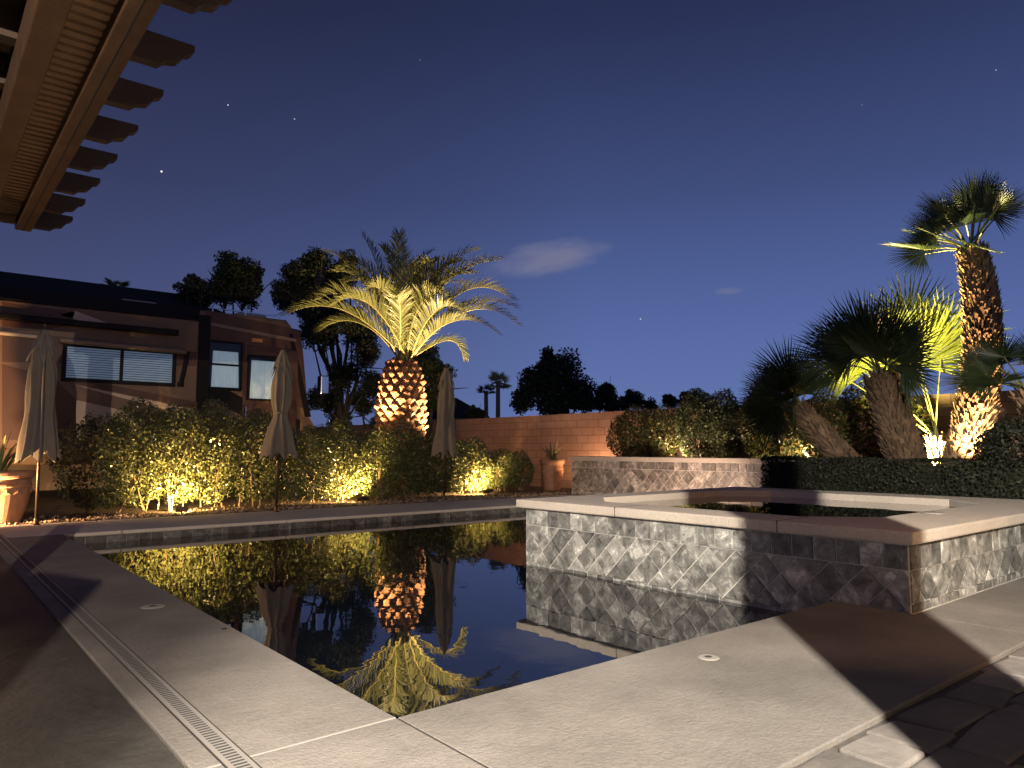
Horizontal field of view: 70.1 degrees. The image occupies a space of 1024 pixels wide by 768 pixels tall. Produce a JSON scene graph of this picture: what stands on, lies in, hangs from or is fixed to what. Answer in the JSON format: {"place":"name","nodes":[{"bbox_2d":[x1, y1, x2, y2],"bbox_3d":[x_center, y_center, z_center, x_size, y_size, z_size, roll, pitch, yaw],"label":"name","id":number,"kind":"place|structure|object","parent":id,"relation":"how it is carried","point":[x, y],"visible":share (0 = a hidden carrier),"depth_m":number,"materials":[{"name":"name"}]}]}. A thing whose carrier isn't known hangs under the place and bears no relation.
{"place":"outdoors","nodes":[
{"label":"outdoors","id":0,"kind":"place"},
{"bbox_2d":[0,556,183,767],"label":"side paving","id":1,"kind":"structure","parent":0,"point":[64,703],"depth_m":3.03,"materials":[{"name":"grey concrete"}]},
{"bbox_2d":[0,0,231,231],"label":"pergola","id":2,"kind":"object","parent":1,"relation":"on","point":[63,63],"visible":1,"depth_m":3.27,"materials":[{"name":"brown wood"}]},
{"bbox_2d":[0,471,579,525],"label":"planting bed","id":3,"kind":"object","parent":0,"point":[52,503],"visible":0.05,"depth_m":14.30,"materials":[{"name":"brown soil"}]},
{"bbox_2d":[0,470,35,523],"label":"terracotta pot","id":4,"kind":"object","parent":3,"relation":"on","point":[16,489],"visible":0.98,"depth_m":10.21,"materials":[{"name":"orange ceramic"}]},
{"bbox_2d":[0,434,16,470],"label":"potted plant","id":5,"kind":"object","parent":4,"relation":"on","point":[3,464],"visible":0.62,"depth_m":10.37,"materials":[{"name":"green plant"}]},
{"bbox_2d":[46,397,185,513],"bbox_3d":[-6.415,1.122,11.954,2.040,1.945,1.316,4,-7,-39],"label":"hedge shrub","id":6,"kind":"object","parent":3,"relation":"on","point":[119,428],"visible":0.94,"depth_m":11.70,"materials":[{"name":"green plant"}]},
{"bbox_2d":[0,271,273,490],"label":"house","id":7,"kind":"structure","parent":3,"relation":"on","point":[26,281],"depth_m":21.75,"materials":[{"name":"paint"}]},
{"bbox_2d":[0,286,328,497],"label":"motorhome","id":8,"kind":"object","parent":3,"relation":"on","point":[113,355],"visible":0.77,"depth_m":14.23,"materials":[{"name":"beige paint"}]},
{"bbox_2d":[209,340,242,390],"bbox_3d":[-6.171,-0.393,15.658,0.774,1.066,0.027,4,-7,-39],"label":"window","id":9,"kind":"structure","parent":8,"relation":"in","point":[226,357],"depth_m":15.68,"materials":[{"name":"glass"}]},
{"bbox_2d":[241,346,297,455],"bbox_3d":[-5.359,0.389,16.228,1.235,2.387,0.081,4,-7,-39],"label":"door","id":10,"kind":"structure","parent":8,"relation":"in","point":[259,362],"depth_m":16.13,"materials":[{"name":"brown paint"}]},
{"bbox_2d":[175,506,187,513],"bbox_3d":[-5.291,2.049,11.701,0.180,0.182,0.136,3,-6,-28],"label":"ground light","id":11,"kind":"object","parent":3,"relation":"on","point":[181,509],"visible":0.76,"depth_m":11.66,"materials":[{"name":"brown metal"}]},
{"bbox_2d":[134,394,255,510],"bbox_3d":[-5.530,1.153,12.686,1.983,2.007,1.345,4,-7,-39],"label":"hedge shrub","id":12,"kind":"object","parent":3,"relation":"on","point":[193,474],"visible":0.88,"depth_m":12.45,"materials":[{"name":"green plant"}]},
{"bbox_2d":[213,408,311,506],"bbox_3d":[-4.573,1.331,13.429,1.778,1.789,1.210,4,-7,-39],"label":"hedge shrub","id":13,"kind":"object","parent":3,"relation":"on","point":[264,478],"visible":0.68,"depth_m":13.21,"materials":[{"name":"green plant"}]},
{"bbox_2d":[0,489,571,524],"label":"gravel","id":14,"kind":"structure","parent":3,"relation":"on","point":[320,505],"depth_m":12.87,"materials":[{"name":"gravel"}]},
{"bbox_2d":[269,246,358,479],"bbox_3d":[-7.028,-0.499,25.655,3.098,8.635,2.524,-4,-6,38],"label":"broadleaf tree","id":15,"kind":"object","parent":3,"relation":"on","point":[302,274],"visible":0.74,"depth_m":25.15,"materials":[{"name":"green plant"}]},
{"bbox_2d":[282,415,372,502],"bbox_3d":[-3.611,1.448,14.318,1.236,1.711,1.843,-4,-7,39],"label":"hedge shrub","id":16,"kind":"object","parent":3,"relation":"on","point":[328,439],"visible":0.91,"depth_m":14.11,"materials":[{"name":"green plant"}]},
{"bbox_2d":[299,294,382,479],"bbox_3d":[-5.551,0.267,24.405,2.630,6.892,3.334,4,-7,-39],"label":"broadleaf tree","id":17,"kind":"object","parent":3,"relation":"on","point":[363,340],"visible":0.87,"depth_m":23.89,"materials":[{"name":"green plant"}]},
{"bbox_2d":[357,496,368,501],"bbox_3d":[-2.874,2.259,14.075,0.136,0.182,0.180,-3,-6,32],"label":"ground light","id":18,"kind":"object","parent":3,"relation":"on","point":[362,499],"visible":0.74,"depth_m":14.03,"materials":[{"name":"brown metal"}]},
{"bbox_2d":[278,227,524,487],"bbox_3d":[-2.946,-0.957,19.919,6.751,7.698,4.501,0,-5,-1],"label":"date palm","id":19,"kind":"object","parent":3,"relation":"on","point":[403,311],"visible":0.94,"depth_m":19.54,"materials":[{"name":"green plant"}]},
{"bbox_2d":[349,419,460,499],"bbox_3d":[-2.140,1.541,15.301,1.064,1.699,2.819,-5,-7,42],"label":"hedge shrub","id":20,"kind":"object","parent":3,"relation":"on","point":[417,479],"visible":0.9,"depth_m":15.01,"materials":[{"name":"green plant"}]},
{"bbox_2d":[412,344,462,480],"bbox_3d":[-2.863,1.151,24.041,2.029,5.076,2.178,4,-7,-39],"label":"broadleaf tree","id":21,"kind":"object","parent":3,"relation":"on","point":[431,365],"visible":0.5,"depth_m":23.79,"materials":[{"name":"green plant"}]},
{"bbox_2d":[431,363,457,499],"bbox_3d":[-1.363,0.970,15.040,0.554,2.820,0.539,-3,-6,28],"label":"patio umbrella","id":22,"kind":"object","parent":3,"relation":"on","point":[444,442],"visible":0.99,"depth_m":14.97,"materials":[{"name":"beige fabric"}]},
{"bbox_2d":[431,434,494,493],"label":"hedge shrub","id":23,"kind":"object","parent":3,"relation":"on","point":[469,478],"visible":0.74,"depth_m":16.82,"materials":[{"name":"green plant"}]},
{"bbox_2d":[483,489,492,494],"bbox_3d":[-0.542,2.477,16.533,0.136,0.182,0.180,-5,-7,43],"label":"ground light","id":24,"kind":"object","parent":3,"relation":"on","point":[487,492],"visible":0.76,"depth_m":16.50,"materials":[{"name":"brown metal"}]},
{"bbox_2d":[479,448,534,490],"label":"hedge shrub","id":25,"kind":"object","parent":3,"relation":"on","point":[511,473],"visible":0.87,"depth_m":17.91,"materials":[{"name":"green plant"}]},
{"bbox_2d":[539,459,564,490],"bbox_3d":[1.018,2.303,18.532,0.639,0.772,0.639,4,-7,-39],"label":"terracotta pot","id":26,"kind":"object","parent":3,"relation":"on","point":[552,471],"visible":0.98,"depth_m":18.30,"materials":[{"name":"orange ceramic"}]},
{"bbox_2d":[538,441,566,459],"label":"potted plant","id":27,"kind":"object","parent":26,"relation":"on","point":[549,454],"visible":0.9,"depth_m":18.55,"materials":[{"name":"green plant"}]},
{"bbox_2d":[280,390,1023,488],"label":"block wall","id":28,"kind":"structure","parent":3,"relation":"on","point":[581,434],"depth_m":19.58,"materials":[{"name":"brown"}]},
{"bbox_2d":[81,512,785,718],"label":"pool water","id":29,"kind":"structure","parent":0,"point":[397,619],"depth_m":5.60,"materials":[{"name":"blue liquid"}]},
{"bbox_2d":[0,534,1023,767],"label":"pool deck","id":30,"kind":"structure","parent":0,"point":[792,689],"depth_m":3.20,"materials":[{"name":"concrete"}]},
{"bbox_2d":[0,532,261,767],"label":"channel drain","id":31,"kind":"object","parent":30,"relation":"on","point":[221,747],"visible":1,"depth_m":3.28,"materials":[{"name":"grey plastic"}]},
{"bbox_2d":[140,604,164,608],"bbox_3d":[-2.392,1.480,4.863,0.150,0.007,0.150,4,-7,-39],"label":"skimmer lid","id":32,"kind":"object","parent":30,"relation":"on","point":[153,606],"visible":1,"depth_m":4.84,"materials":[{"name":"grey plastic"}]},
{"bbox_2d":[204,717,395,767],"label":"deck joint","id":33,"kind":"object","parent":30,"relation":"on","point":[215,765],"visible":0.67,"depth_m":2.64,"materials":[{"name":"grey concrete"}]},
{"bbox_2d":[398,719,488,767],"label":"deck groove","id":34,"kind":"object","parent":30,"relation":"on","point":[444,744],"visible":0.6,"depth_m":2.61,"materials":[{"name":"black concrete"}]},
{"bbox_2d":[697,654,719,660],"bbox_3d":[0.988,1.375,3.677,0.110,0.007,0.110,4,-7,-39],"label":"skimmer lid","id":35,"kind":"object","parent":30,"relation":"on","point":[707,657],"visible":1,"depth_m":3.66,"materials":[{"name":"grey plastic"}]},
{"bbox_2d":[516,487,1023,613],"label":"spa","id":36,"kind":"object","parent":30,"relation":"on","point":[914,563],"visible":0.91,"depth_m":5.68,"materials":[{"name":"tile"}]},
{"bbox_2d":[629,496,954,516],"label":"spa water","id":37,"kind":"structure","parent":36,"relation":"in","point":[787,506],"depth_m":7.63,"materials":[{"name":"black liquid"}]},
{"bbox_2d":[921,511,945,513],"bbox_3d":[3.434,1.046,5.952,0.180,0.018,0.180,4,-7,-39],"label":"skimmer lid","id":38,"kind":"object","parent":36,"relation":"on","point":[930,512],"visible":1,"depth_m":5.91,"materials":[{"name":"grey plastic"}]},
{"bbox_2d":[0,0,1023,426],"label":"sky","id":39,"kind":"structure","parent":0,"point":[667,190],"materials":[{"name":"blue"}]},
{"bbox_2d":[793,649,1023,767],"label":"paver bed","id":40,"kind":"object","parent":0,"point":[959,734],"depth_m":2.87,"materials":[{"name":"grey concrete"}]},
{"bbox_2d":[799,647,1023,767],"bbox_3d":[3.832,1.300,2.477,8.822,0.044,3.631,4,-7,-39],"label":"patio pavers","id":41,"kind":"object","parent":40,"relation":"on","point":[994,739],"visible":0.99,"depth_m":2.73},
{"label":"ground","id":42,"kind":"structure","parent":0,"visible":0},
{"bbox_2d":[100,278,130,286],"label":"distant palm","id":43,"kind":"object","parent":42,"relation":"on","point":[119,283],"visible":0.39,"depth_m":30.01,"materials":[{"name":"green"}]},
{"bbox_2d":[172,273,217,306],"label":"broadleaf tree","id":44,"kind":"object","parent":42,"relation":"on","point":[192,289],"visible":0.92,"depth_m":23.83,"materials":[{"name":"green plant"}]},
{"bbox_2d":[206,249,272,313],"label":"broadleaf tree","id":45,"kind":"object","parent":42,"relation":"on","point":[233,280],"visible":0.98,"depth_m":25.76,"materials":[{"name":"green plant"}]},
{"bbox_2d":[72,508,505,540],"bbox_3d":[0.699,2.723,8.927,11.100,1.650,8.800,4,-7,-39],"label":"pool basin","id":46,"kind":"object","parent":42,"relation":"in","point":[210,532],"depth_m":9.99,"materials":[{"name":"tile"}]},
{"bbox_2d":[0,494,581,537],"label":"pool coping","id":47,"kind":"object","parent":46,"relation":"on","point":[111,527],"visible":0.88,"depth_m":11.02,"materials":[{"name":"stone"}]},
{"bbox_2d":[14,323,61,524],"bbox_3d":[-6.569,0.541,10.191,0.559,2.820,0.574,4,-7,-39],"label":"patio umbrella","id":48,"kind":"object","parent":47,"relation":"on","point":[38,437],"visible":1,"depth_m":10.12,"materials":[{"name":"beige fabric"}]},
{"bbox_2d":[258,344,297,511],"bbox_3d":[-3.907,0.727,12.284,0.641,2.820,0.647,4,-7,-39],"label":"patio umbrella","id":49,"kind":"object","parent":47,"relation":"on","point":[278,440],"visible":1,"depth_m":12.21,"materials":[{"name":"beige fabric"}]},
{"bbox_2d":[70,508,525,543],"bbox_3d":[-1.685,2.260,12.191,9.908,0.148,0.012,4,-7,-39],"label":"waterline tile","id":50,"kind":"object","parent":46,"relation":"attached to","point":[153,535],"visible":0.48,"depth_m":10.75,"materials":[{"name":"tile"}]},
{"bbox_2d":[307,383,376,477],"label":"broadleaf tree","id":51,"kind":"object","parent":42,"relation":"on","point":[364,405],"visible":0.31,"depth_m":24.81,"materials":[{"name":"green plant"}]},
{"bbox_2d":[426,398,489,420],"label":"house","id":52,"kind":"structure","parent":42,"relation":"on","point":[461,408],"depth_m":46.35,"materials":[{"name":"paint"}]},
{"bbox_2d":[464,404,485,418],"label":"broadleaf tree","id":53,"kind":"object","parent":42,"relation":"on","point":[473,412],"visible":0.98,"depth_m":32.90,"materials":[{"name":"green plant"}]},
{"bbox_2d":[475,383,495,417],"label":"distant palm","id":54,"kind":"object","parent":42,"relation":"on","point":[480,389],"visible":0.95,"depth_m":43.87,"materials":[{"name":"green"}]},
{"bbox_2d":[488,371,511,417],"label":"distant palm","id":55,"kind":"object","parent":42,"relation":"on","point":[496,377],"visible":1,"depth_m":41.86,"materials":[{"name":"green"}]},
{"bbox_2d":[509,345,602,415],"bbox_3d":[1.823,1.297,29.852,3.794,5.809,2.560,2,-5,-20],"label":"broadleaf tree","id":56,"kind":"object","parent":42,"relation":"on","point":[552,382],"visible":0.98,"depth_m":29.61,"materials":[{"name":"green plant"}]},
{"bbox_2d":[590,375,625,411],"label":"broadleaf tree","id":57,"kind":"object","parent":42,"relation":"on","point":[609,402],"visible":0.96,"depth_m":29.76,"materials":[{"name":"green plant"}]},
{"bbox_2d":[620,389,657,410],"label":"broadleaf tree","id":58,"kind":"object","parent":42,"relation":"on","point":[631,397],"visible":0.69,"depth_m":30.76,"materials":[{"name":"green plant"}]},
{"bbox_2d":[661,391,707,407],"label":"broadleaf tree","id":59,"kind":"object","parent":42,"relation":"on","point":[672,401],"visible":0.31,"depth_m":30.85,"materials":[{"name":"green plant"}]},
{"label":"raised bed","id":60,"kind":"structure","parent":0,"visible":0},
{"bbox_2d":[605,400,683,456],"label":"planter shrub","id":61,"kind":"object","parent":60,"relation":"on","point":[646,432],"visible":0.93,"depth_m":16.27,"materials":[{"name":"green plant"}]},
{"bbox_2d":[673,388,741,457],"bbox_3d":[4.074,0.855,15.148,0.938,1.658,1.713,4,-7,-39],"label":"planter shrub","id":62,"kind":"object","parent":60,"relation":"on","point":[713,438],"visible":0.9,"depth_m":14.98,"materials":[{"name":"green plant"}]},
{"bbox_2d":[736,391,810,457],"bbox_3d":[5.044,0.790,14.045,0.923,1.592,1.614,4,-7,-39],"label":"planter shrub","id":63,"kind":"object","parent":60,"relation":"on","point":[747,446],"visible":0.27,"depth_m":13.95,"materials":[{"name":"green plant"}]},
{"bbox_2d":[568,456,1016,494],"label":"planter wall","id":64,"kind":"structure","parent":60,"relation":"on","point":[594,475],"depth_m":15.05,"materials":[{"name":"tile"}]},
{"bbox_2d":[729,334,869,463],"bbox_3d":[4.147,0.447,10.751,1.522,2.451,2.134,4,-7,-39],"label":"fan palm","id":65,"kind":"object","parent":60,"relation":"on","point":[773,388],"visible":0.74,"depth_m":10.75,"materials":[{"name":"green plant"}]},
{"bbox_2d":[777,286,946,464],"bbox_3d":[4.779,0.084,10.007,1.609,2.912,2.441,4,-7,-39],"label":"fan palm","id":66,"kind":"object","parent":60,"relation":"on","point":[841,344],"visible":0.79,"depth_m":9.85,"materials":[{"name":"green plant"}]},
{"bbox_2d":[792,378,933,458],"bbox_3d":[6.008,0.647,12.603,1.160,1.623,2.369,4,-7,-39],"label":"planter shrub","id":67,"kind":"object","parent":60,"relation":"on","point":[842,425],"visible":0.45,"depth_m":12.48,"materials":[{"name":"green plant"}]},
{"bbox_2d":[760,455,1023,499],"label":"box hedge","id":68,"kind":"object","parent":60,"relation":"on","point":[971,478],"visible":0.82,"depth_m":9.06,"materials":[{"name":"green plant"}]},
{"bbox_2d":[815,267,1014,462],"bbox_3d":[5.991,-0.117,11.036,2.890,3.437,1.425,-2,-6,23],"label":"fan palm","id":69,"kind":"object","parent":60,"relation":"on","point":[935,446],"visible":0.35,"depth_m":10.88,"materials":[{"name":"green plant"}]},
{"bbox_2d":[879,167,1023,465],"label":"fan palm","id":70,"kind":"object","parent":60,"relation":"on","point":[981,311],"visible":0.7,"depth_m":9.68,"materials":[{"name":"brown"}]},
{"bbox_2d":[936,329,1023,424],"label":"fan palm","id":71,"kind":"object","parent":60,"relation":"on","point":[986,359],"visible":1,"depth_m":8.67,"materials":[{"name":"green plant"}]},
{"bbox_2d":[972,414,1023,467],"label":"round shrub","id":72,"kind":"object","parent":60,"relation":"on","point":[991,447],"visible":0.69,"depth_m":8.07,"materials":[{"name":"green plant"}]}
]}

